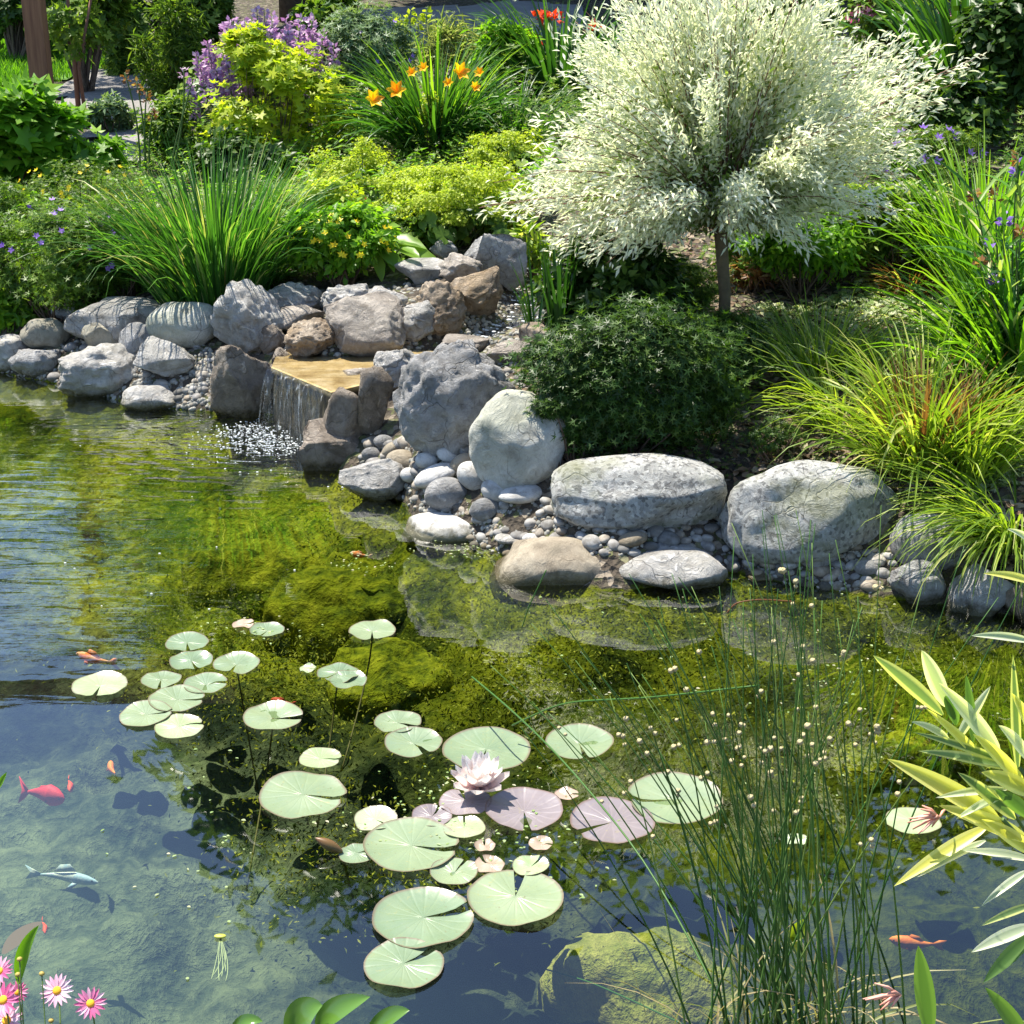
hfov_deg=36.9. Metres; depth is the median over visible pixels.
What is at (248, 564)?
sunken stone
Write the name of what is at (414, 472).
pebble
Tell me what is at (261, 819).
water weed
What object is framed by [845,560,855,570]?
pebble
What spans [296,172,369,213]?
yellow loosestrife
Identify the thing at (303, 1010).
pond leaf
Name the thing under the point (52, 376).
pebble
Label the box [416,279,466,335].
rock
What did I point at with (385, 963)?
lily pad
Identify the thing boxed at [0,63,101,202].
vine
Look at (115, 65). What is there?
tree
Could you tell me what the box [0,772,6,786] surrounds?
pointed leaf
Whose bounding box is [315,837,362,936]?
water lily bud
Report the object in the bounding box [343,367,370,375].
rock
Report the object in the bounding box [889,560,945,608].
rock
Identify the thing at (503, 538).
cobble
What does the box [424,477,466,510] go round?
cobble
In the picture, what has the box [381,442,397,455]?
cobble
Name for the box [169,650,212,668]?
lily pad
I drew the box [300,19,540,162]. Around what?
daylily
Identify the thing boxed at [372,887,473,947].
lily pad
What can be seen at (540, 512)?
pebble
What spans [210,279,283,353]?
boulder
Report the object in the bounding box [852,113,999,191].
geranium bush
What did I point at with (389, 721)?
lily pad
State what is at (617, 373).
cranesbill bush
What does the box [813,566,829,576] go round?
pebble
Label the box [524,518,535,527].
pebble
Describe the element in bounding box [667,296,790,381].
cranesbill bush
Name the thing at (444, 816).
lily pad
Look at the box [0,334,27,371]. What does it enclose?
rock
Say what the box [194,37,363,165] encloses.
golden maple
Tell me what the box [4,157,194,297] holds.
sedge clump
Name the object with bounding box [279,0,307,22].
tree
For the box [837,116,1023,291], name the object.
tall grass
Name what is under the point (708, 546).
pebble
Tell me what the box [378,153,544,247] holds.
ladys mantle
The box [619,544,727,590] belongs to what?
rock
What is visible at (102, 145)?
vine
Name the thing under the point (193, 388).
pebble
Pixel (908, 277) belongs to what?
brown tuft
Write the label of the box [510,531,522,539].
pebble
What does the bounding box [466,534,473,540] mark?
pebble
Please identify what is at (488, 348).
gravel
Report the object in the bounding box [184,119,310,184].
dark shrub
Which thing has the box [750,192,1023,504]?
ground cover
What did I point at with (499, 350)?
rock
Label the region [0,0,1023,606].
ground
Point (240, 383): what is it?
boulder
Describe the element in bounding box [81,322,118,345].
rock
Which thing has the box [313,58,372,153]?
monkshood
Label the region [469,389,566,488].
boulder
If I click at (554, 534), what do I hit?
pebble
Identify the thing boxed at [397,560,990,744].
water weed
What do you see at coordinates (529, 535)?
cobble
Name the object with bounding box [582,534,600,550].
pebble
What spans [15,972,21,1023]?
daisy bud
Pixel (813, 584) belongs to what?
pebble
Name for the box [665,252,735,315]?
undergrowth
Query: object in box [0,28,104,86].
grass
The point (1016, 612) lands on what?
rock
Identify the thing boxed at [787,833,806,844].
lily pad
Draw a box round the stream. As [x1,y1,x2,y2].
[481,259,563,337]
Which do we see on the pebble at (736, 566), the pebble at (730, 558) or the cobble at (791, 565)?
the pebble at (730, 558)
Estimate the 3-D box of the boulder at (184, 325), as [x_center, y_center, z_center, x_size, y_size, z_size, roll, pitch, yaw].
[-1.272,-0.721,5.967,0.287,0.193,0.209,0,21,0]
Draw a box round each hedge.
[14,0,162,52]
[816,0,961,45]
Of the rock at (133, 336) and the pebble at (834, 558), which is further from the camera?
the rock at (133, 336)
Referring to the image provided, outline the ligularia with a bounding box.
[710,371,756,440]
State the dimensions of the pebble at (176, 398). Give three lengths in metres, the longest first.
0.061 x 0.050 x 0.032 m
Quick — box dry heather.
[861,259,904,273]
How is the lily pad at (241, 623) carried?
on the water at (39, 408)
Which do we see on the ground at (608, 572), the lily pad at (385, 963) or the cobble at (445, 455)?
the cobble at (445, 455)
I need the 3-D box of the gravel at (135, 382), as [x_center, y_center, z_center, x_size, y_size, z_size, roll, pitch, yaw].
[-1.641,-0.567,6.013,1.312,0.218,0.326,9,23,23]
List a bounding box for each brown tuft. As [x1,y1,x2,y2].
[850,258,953,301]
[858,257,948,295]
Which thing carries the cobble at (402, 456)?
on the ground at (608, 572)
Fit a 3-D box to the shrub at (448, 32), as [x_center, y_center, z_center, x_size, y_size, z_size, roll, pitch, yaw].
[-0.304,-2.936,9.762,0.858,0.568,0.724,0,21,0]
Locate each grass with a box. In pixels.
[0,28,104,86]
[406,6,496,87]
[709,304,981,454]
[724,277,925,386]
[736,290,1023,542]
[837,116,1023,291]
[851,341,1023,492]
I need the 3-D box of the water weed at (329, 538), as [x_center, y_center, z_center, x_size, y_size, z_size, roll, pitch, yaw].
[-0.489,0.016,5.024,1.463,0.242,2.029,0,21,0]
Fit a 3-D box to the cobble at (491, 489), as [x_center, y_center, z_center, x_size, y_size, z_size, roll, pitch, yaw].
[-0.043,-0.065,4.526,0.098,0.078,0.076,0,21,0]
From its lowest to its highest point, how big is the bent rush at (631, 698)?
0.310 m
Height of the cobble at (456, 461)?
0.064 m
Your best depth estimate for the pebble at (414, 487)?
4.72 m
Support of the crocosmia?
on the ground at (608, 572)
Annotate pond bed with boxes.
[0,372,1023,1023]
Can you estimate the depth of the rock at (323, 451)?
5.09 m
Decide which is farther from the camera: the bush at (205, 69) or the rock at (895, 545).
the bush at (205, 69)
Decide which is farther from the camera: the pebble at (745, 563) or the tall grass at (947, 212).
the tall grass at (947, 212)
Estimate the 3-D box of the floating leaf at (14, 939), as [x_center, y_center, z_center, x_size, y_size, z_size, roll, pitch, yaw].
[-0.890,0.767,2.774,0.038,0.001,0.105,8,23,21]
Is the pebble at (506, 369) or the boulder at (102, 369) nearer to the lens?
the pebble at (506, 369)
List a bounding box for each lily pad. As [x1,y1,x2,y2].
[71,671,126,695]
[119,700,171,725]
[141,671,181,688]
[148,684,204,710]
[154,713,203,737]
[165,631,208,650]
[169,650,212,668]
[183,672,226,692]
[213,651,259,790]
[232,619,253,627]
[243,700,302,890]
[249,622,284,635]
[259,771,346,818]
[299,662,315,672]
[299,747,341,767]
[317,662,358,827]
[330,670,366,688]
[339,843,370,862]
[341,619,395,771]
[354,805,396,829]
[363,817,458,871]
[364,937,443,987]
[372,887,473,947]
[374,710,420,731]
[385,726,442,756]
[412,804,451,825]
[430,858,477,883]
[439,789,491,814]
[442,726,530,769]
[443,815,485,837]
[467,870,563,925]
[474,838,494,850]
[475,854,504,871]
[485,787,562,830]
[512,855,548,874]
[528,835,552,849]
[545,723,613,758]
[554,786,578,799]
[570,796,654,843]
[628,771,722,823]
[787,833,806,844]
[886,807,941,833]
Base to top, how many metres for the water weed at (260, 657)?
0.239 m
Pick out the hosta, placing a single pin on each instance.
(411, 246)
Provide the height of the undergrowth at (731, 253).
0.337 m
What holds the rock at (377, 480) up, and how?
on the water at (39, 408)
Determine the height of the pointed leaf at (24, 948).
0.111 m
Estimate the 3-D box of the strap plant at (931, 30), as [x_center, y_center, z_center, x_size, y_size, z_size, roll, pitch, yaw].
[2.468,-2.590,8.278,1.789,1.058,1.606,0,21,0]
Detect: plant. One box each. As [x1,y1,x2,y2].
[17,151,161,217]
[418,57,622,152]
[447,0,679,104]
[497,213,566,281]
[715,254,780,294]
[731,409,808,467]
[832,0,973,86]
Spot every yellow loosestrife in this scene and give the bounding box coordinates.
[266,197,401,287]
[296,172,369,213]
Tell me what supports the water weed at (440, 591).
on the pond bed
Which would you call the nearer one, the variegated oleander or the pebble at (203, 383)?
the variegated oleander
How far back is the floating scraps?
3.23 m
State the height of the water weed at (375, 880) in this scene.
0.069 m
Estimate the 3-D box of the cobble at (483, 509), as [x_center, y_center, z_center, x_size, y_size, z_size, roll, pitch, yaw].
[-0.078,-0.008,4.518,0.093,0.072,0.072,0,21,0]
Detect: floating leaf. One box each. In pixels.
[2,922,41,953]
[790,920,804,942]
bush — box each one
[0,176,56,239]
[0,177,155,334]
[75,183,164,296]
[84,88,139,132]
[166,5,340,135]
[488,283,775,458]
[524,384,598,466]
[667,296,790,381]
[728,209,875,302]
[797,173,915,284]
[842,178,945,285]
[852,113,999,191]
[882,174,973,273]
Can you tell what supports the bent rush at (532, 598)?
on the water at (39, 408)
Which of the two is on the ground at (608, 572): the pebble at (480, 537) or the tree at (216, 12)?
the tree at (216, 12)
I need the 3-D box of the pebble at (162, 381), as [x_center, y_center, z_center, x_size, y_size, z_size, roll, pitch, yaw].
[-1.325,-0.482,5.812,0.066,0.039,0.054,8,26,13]
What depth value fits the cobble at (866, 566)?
4.17 m
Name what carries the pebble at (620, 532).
on the gravel at (593, 552)
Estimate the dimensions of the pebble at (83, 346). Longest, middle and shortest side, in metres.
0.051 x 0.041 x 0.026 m
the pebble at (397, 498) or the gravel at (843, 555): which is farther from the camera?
the pebble at (397, 498)
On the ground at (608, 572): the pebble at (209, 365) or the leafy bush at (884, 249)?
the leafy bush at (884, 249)
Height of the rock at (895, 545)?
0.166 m
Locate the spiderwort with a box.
[840,150,1023,412]
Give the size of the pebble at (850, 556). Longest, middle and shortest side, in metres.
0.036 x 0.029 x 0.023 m
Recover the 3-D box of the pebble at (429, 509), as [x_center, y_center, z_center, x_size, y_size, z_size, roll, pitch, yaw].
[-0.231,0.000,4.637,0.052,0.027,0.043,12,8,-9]
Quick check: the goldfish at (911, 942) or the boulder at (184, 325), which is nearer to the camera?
the goldfish at (911, 942)
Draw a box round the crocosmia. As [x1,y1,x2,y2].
[528,7,605,45]
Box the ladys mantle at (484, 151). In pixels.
[458,126,545,183]
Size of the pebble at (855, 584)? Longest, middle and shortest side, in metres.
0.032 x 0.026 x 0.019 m
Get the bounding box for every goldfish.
[18,776,64,805]
[41,916,48,933]
[67,776,73,792]
[76,649,119,669]
[106,761,117,779]
[271,697,295,703]
[350,550,373,559]
[889,934,946,950]
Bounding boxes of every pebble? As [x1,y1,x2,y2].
[47,372,59,381]
[64,342,78,350]
[79,343,88,349]
[142,371,151,377]
[153,379,167,384]
[173,389,182,394]
[173,395,182,401]
[182,388,188,392]
[189,385,197,390]
[191,378,198,382]
[192,393,200,400]
[196,371,208,378]
[199,381,208,386]
[200,386,208,392]
[205,363,213,368]
[363,436,374,447]
[365,457,378,462]
[383,439,391,446]
[394,493,400,501]
[397,436,407,448]
[410,467,418,476]
[411,482,420,490]
[411,494,417,501]
[427,507,440,511]
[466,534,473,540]
[469,541,479,548]
[471,517,482,523]
[476,532,485,542]
[481,543,487,549]
[492,517,499,523]
[493,529,501,535]
[499,501,508,509]
[501,526,508,532]
[502,548,510,555]
[503,367,513,372]
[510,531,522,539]
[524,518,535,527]
[535,509,545,516]
[535,528,543,536]
[540,496,551,505]
[540,519,553,530]
[544,505,553,514]
[549,532,561,536]
[553,517,565,526]
[556,527,566,534]
[575,531,585,539]
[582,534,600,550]
[592,528,605,532]
[599,534,609,542]
[599,548,608,556]
[607,539,619,550]
[617,529,628,535]
[617,545,629,553]
[627,548,640,555]
[643,542,658,550]
[647,525,663,537]
[657,530,680,545]
[658,543,670,548]
[664,527,674,531]
[675,531,684,538]
[679,537,691,543]
[691,534,702,541]
[693,527,702,533]
[701,541,714,551]
[702,534,713,541]
[704,524,719,532]
[714,555,722,562]
[716,528,722,538]
[722,545,729,551]
[727,554,738,561]
[727,561,740,572]
[742,559,757,567]
[750,568,762,574]
[760,564,774,568]
[775,570,782,577]
[786,569,794,575]
[791,575,802,584]
[800,570,808,577]
[806,576,815,580]
[806,581,815,587]
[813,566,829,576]
[819,581,831,591]
[823,573,836,581]
[830,555,838,562]
[830,568,841,577]
[831,560,844,567]
[833,581,842,590]
[838,574,849,580]
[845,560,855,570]
[846,552,855,559]
[850,573,859,579]
[851,545,862,550]
[852,580,859,587]
[859,579,880,591]
[860,549,871,555]
[860,575,871,579]
[866,553,885,566]
[871,547,878,552]
[875,567,890,577]
[882,552,893,558]
[888,560,897,565]
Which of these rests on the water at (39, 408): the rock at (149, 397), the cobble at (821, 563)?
the rock at (149, 397)
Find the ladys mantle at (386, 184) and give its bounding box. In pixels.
[371,162,447,217]
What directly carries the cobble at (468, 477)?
on the ground at (608, 572)
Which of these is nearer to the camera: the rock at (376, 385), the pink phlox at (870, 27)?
the rock at (376, 385)
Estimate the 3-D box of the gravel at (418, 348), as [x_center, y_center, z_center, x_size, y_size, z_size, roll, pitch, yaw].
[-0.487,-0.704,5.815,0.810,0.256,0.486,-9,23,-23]
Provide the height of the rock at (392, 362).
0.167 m
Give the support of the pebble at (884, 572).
on the gravel at (843, 555)
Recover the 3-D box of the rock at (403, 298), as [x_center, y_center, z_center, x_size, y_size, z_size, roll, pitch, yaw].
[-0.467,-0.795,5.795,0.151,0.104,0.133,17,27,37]
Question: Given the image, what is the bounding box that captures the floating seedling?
[211,934,227,980]
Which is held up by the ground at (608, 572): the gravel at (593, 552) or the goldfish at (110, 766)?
the gravel at (593, 552)
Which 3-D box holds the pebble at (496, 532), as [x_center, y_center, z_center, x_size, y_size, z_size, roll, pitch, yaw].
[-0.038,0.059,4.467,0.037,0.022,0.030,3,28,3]
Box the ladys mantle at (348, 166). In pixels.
[300,135,406,211]
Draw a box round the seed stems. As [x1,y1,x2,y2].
[120,66,194,177]
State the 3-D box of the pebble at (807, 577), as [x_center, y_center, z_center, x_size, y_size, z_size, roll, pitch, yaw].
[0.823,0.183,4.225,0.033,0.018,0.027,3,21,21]
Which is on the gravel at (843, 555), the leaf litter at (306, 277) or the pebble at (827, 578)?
the pebble at (827, 578)
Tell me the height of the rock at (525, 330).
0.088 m
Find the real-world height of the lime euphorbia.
0.416 m
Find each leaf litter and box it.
[12,115,551,303]
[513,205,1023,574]
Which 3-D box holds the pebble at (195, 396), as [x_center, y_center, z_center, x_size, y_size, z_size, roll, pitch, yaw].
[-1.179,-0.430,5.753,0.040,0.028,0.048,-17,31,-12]
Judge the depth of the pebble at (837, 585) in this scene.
4.18 m
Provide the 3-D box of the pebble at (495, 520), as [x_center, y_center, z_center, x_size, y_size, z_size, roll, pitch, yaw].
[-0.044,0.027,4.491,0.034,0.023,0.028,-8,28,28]
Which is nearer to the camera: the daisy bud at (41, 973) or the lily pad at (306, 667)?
the daisy bud at (41, 973)
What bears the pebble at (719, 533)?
on the ground at (608, 572)
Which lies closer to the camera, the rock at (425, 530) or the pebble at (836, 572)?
the pebble at (836, 572)
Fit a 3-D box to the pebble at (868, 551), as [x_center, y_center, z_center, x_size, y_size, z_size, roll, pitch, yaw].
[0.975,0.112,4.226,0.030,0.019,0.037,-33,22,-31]
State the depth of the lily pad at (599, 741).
3.41 m
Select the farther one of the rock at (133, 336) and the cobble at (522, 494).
the rock at (133, 336)
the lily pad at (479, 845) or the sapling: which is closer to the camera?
the lily pad at (479, 845)
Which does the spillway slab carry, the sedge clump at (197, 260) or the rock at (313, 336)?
the rock at (313, 336)
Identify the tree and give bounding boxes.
[0,0,26,60]
[16,0,138,91]
[98,0,159,76]
[154,0,239,58]
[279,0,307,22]
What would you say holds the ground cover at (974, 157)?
on the ground at (608, 572)
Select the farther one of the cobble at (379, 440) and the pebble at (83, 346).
the pebble at (83, 346)
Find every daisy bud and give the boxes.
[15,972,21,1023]
[17,957,23,1023]
[39,971,45,1023]
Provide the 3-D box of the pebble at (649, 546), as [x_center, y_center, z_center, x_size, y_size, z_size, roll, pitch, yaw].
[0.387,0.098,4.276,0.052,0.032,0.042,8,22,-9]
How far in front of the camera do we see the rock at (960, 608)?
4.03 m
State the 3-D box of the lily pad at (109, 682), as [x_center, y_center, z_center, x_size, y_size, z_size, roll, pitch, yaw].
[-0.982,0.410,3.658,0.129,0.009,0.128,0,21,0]
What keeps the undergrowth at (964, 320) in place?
on the ground at (608, 572)
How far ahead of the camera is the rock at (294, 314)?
5.83 m
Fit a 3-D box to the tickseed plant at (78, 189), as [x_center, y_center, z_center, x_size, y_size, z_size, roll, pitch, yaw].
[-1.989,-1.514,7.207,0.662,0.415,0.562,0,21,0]
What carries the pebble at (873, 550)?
on the ground at (608, 572)
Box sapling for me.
[46,0,116,107]
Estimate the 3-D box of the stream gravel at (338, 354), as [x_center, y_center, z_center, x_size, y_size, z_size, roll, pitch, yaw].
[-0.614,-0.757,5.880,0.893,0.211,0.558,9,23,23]
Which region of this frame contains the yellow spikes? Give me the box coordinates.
[340,0,432,72]
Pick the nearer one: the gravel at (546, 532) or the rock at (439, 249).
the gravel at (546, 532)
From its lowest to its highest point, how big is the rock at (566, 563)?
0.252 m
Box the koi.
[25,864,98,889]
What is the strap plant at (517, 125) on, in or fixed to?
on the ground at (608, 572)
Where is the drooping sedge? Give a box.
[856,446,1023,618]
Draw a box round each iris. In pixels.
[511,228,544,322]
[538,225,583,335]
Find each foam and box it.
[64,417,343,609]
[189,418,302,459]
[476,258,556,337]
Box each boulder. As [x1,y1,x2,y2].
[58,343,137,401]
[64,296,161,340]
[146,302,214,348]
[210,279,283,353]
[210,345,272,424]
[323,291,407,356]
[392,339,516,456]
[451,266,503,315]
[464,233,526,290]
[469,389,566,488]
[551,453,727,529]
[719,460,898,563]
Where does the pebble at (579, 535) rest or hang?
on the gravel at (593, 552)
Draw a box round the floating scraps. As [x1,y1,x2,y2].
[100,540,998,978]
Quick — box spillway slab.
[271,350,432,470]
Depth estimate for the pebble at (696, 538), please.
4.33 m
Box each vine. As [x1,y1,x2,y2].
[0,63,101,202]
[59,124,132,181]
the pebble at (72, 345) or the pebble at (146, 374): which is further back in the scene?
the pebble at (72, 345)
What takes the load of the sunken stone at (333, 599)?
on the pond bed
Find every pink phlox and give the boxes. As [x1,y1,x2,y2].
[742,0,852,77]
[839,0,961,101]
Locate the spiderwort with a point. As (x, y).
(1000, 272)
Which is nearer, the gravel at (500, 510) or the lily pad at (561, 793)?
the lily pad at (561, 793)
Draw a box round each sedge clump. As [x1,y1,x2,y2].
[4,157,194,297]
[49,127,358,305]
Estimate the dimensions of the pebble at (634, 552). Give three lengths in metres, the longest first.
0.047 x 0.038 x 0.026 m
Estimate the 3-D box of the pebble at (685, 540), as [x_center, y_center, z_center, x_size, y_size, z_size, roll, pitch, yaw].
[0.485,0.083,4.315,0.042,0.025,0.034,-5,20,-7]
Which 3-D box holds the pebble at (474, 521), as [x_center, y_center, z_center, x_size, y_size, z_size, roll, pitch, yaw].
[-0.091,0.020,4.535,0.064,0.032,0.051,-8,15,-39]
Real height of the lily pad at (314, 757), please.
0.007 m
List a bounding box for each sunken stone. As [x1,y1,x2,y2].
[181,537,313,619]
[262,561,409,665]
[326,637,453,723]
[537,925,750,1023]
[831,711,974,793]
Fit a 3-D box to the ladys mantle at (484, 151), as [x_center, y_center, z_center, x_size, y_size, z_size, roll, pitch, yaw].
[-0.047,-1.699,7.356,0.446,0.284,0.442,12,24,29]
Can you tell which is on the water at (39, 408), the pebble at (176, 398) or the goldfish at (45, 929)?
the goldfish at (45, 929)
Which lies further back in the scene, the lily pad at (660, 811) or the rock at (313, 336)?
the rock at (313, 336)
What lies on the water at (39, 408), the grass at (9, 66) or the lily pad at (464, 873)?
the lily pad at (464, 873)
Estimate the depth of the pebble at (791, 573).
4.24 m
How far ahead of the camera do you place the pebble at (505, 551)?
4.41 m
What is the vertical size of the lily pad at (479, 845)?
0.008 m
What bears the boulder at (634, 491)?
on the ground at (608, 572)
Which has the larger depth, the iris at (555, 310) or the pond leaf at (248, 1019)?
the iris at (555, 310)
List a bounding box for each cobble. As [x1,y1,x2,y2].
[361,447,379,460]
[373,435,391,446]
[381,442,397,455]
[386,449,411,467]
[392,438,401,448]
[400,467,413,482]
[414,463,455,487]
[415,452,437,468]
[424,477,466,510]
[436,448,456,462]
[449,453,470,473]
[457,461,482,489]
[459,447,468,453]
[470,497,498,520]
[481,480,502,501]
[494,533,514,543]
[498,485,541,503]
[522,533,537,539]
[618,531,646,547]
[748,571,767,581]
[779,563,798,568]
[802,558,829,567]
[854,558,879,574]
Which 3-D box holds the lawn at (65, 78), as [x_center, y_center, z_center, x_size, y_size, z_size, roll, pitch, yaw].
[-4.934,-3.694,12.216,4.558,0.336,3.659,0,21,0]
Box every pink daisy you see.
[0,956,11,1017]
[0,982,19,1023]
[0,1003,21,1023]
[10,981,28,1023]
[40,974,73,1023]
[74,987,106,1023]
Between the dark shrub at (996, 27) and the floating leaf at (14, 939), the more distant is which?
the dark shrub at (996, 27)
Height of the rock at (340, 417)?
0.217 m
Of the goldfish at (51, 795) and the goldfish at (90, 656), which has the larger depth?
the goldfish at (90, 656)
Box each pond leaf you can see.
[233,1014,262,1023]
[283,997,321,1023]
[315,994,369,1023]
[369,1005,408,1023]
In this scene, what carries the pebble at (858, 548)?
on the ground at (608, 572)
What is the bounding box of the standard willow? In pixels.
[467,0,988,317]
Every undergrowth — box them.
[522,232,701,339]
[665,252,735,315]
[699,229,811,292]
[929,270,1023,395]
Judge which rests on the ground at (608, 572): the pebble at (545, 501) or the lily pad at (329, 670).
the pebble at (545, 501)
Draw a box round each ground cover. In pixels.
[0,74,563,290]
[320,0,1023,191]
[566,227,1023,513]
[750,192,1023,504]
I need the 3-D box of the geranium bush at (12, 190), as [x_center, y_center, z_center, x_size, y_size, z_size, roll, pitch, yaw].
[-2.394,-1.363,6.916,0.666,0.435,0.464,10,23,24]
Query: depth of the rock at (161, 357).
5.79 m
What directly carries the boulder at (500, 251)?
on the ground at (608, 572)
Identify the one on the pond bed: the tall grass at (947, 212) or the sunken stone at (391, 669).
the sunken stone at (391, 669)
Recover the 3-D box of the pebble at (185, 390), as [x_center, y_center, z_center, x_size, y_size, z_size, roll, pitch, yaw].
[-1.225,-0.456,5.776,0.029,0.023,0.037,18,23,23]
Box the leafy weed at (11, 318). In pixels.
[0,277,37,333]
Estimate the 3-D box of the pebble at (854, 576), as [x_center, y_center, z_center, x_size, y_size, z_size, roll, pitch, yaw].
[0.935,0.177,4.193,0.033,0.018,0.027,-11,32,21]
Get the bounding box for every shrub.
[126,0,210,109]
[130,88,216,171]
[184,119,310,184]
[285,0,361,46]
[312,0,418,127]
[460,16,546,92]
[898,65,1021,176]
[939,0,1023,153]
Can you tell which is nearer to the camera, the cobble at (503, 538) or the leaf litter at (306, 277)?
the cobble at (503, 538)
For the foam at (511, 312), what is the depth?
5.88 m
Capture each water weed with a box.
[0,393,390,666]
[15,449,548,817]
[113,624,451,958]
[131,441,532,676]
[131,765,726,996]
[172,509,826,688]
[278,546,734,838]
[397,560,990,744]
[409,577,1022,812]
[637,588,1023,907]
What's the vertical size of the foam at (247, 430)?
0.010 m
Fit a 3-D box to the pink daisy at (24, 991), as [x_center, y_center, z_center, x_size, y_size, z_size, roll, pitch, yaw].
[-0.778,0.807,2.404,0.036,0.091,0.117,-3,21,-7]
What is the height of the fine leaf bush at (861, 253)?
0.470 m
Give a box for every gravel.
[1,340,213,411]
[174,347,214,410]
[283,282,474,356]
[284,280,436,357]
[360,439,516,553]
[370,434,568,534]
[379,447,511,513]
[456,264,563,343]
[483,341,528,387]
[526,513,730,565]
[738,549,880,592]
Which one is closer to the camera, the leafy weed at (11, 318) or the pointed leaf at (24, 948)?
the pointed leaf at (24, 948)
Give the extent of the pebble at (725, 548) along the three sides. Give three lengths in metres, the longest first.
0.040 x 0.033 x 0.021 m
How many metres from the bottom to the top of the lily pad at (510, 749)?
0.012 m
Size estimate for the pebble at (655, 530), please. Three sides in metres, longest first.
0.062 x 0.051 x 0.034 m
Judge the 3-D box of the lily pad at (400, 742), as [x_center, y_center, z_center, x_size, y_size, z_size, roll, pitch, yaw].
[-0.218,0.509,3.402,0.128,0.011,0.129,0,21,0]
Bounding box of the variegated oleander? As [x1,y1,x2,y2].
[863,529,1023,1023]
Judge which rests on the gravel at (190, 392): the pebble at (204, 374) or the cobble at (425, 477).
the pebble at (204, 374)
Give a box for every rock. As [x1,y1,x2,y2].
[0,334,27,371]
[8,348,61,378]
[20,318,70,349]
[51,298,77,319]
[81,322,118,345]
[119,322,148,353]
[121,384,175,412]
[133,336,195,376]
[258,324,284,353]
[268,282,321,309]
[272,347,289,363]
[281,305,324,330]
[283,317,334,357]
[299,418,358,481]
[320,283,368,305]
[323,387,361,437]
[337,458,405,502]
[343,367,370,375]
[358,365,393,433]
[368,286,407,306]
[373,349,413,389]
[394,257,443,283]
[401,512,470,552]
[402,300,434,342]
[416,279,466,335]
[429,238,458,259]
[438,252,483,281]
[440,334,488,350]
[486,340,536,363]
[489,536,600,602]
[518,322,550,342]
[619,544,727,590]
[889,513,973,569]
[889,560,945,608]
[945,562,1014,626]
[1004,582,1023,627]
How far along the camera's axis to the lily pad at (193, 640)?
3.88 m
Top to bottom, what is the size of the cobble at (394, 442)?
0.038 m
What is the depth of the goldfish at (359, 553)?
4.47 m
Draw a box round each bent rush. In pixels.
[471,676,733,1023]
[512,685,759,725]
[522,570,546,627]
[546,969,682,1023]
[727,599,793,612]
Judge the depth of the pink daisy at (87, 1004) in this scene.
2.38 m
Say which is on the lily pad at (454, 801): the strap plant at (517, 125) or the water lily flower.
the water lily flower
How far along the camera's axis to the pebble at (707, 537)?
4.33 m
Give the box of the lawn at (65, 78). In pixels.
[0,51,102,84]
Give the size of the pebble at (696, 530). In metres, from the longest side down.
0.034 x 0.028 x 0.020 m
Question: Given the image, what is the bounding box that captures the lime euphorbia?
[415,86,446,165]
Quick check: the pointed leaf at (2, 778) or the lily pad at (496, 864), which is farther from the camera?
the lily pad at (496, 864)
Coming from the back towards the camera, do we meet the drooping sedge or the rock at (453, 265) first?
the rock at (453, 265)
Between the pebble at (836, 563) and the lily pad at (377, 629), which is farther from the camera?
the pebble at (836, 563)
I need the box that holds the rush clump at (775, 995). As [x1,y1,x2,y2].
[491,505,1023,1023]
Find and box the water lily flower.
[451,751,509,794]
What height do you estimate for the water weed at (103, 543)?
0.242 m
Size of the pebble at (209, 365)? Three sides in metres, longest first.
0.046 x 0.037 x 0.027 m
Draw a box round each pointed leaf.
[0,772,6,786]
[14,925,38,983]
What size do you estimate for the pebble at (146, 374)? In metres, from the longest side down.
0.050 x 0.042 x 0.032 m
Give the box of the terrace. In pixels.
[361,0,588,50]
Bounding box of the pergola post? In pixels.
[21,0,55,103]
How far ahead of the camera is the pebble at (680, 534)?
4.31 m
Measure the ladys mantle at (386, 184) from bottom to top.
0.304 m
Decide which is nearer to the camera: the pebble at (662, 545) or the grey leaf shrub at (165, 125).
the pebble at (662, 545)
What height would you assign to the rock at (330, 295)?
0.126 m
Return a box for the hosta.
[331,211,435,281]
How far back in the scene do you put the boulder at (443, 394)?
4.66 m
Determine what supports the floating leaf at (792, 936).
on the water at (39, 408)
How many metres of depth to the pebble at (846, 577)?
4.19 m
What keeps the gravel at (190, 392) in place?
on the ground at (608, 572)
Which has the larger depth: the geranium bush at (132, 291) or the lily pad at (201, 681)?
the geranium bush at (132, 291)
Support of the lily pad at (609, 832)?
on the water at (39, 408)
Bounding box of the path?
[55,69,197,160]
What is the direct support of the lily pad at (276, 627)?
on the water at (39, 408)
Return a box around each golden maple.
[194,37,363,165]
[210,20,289,149]

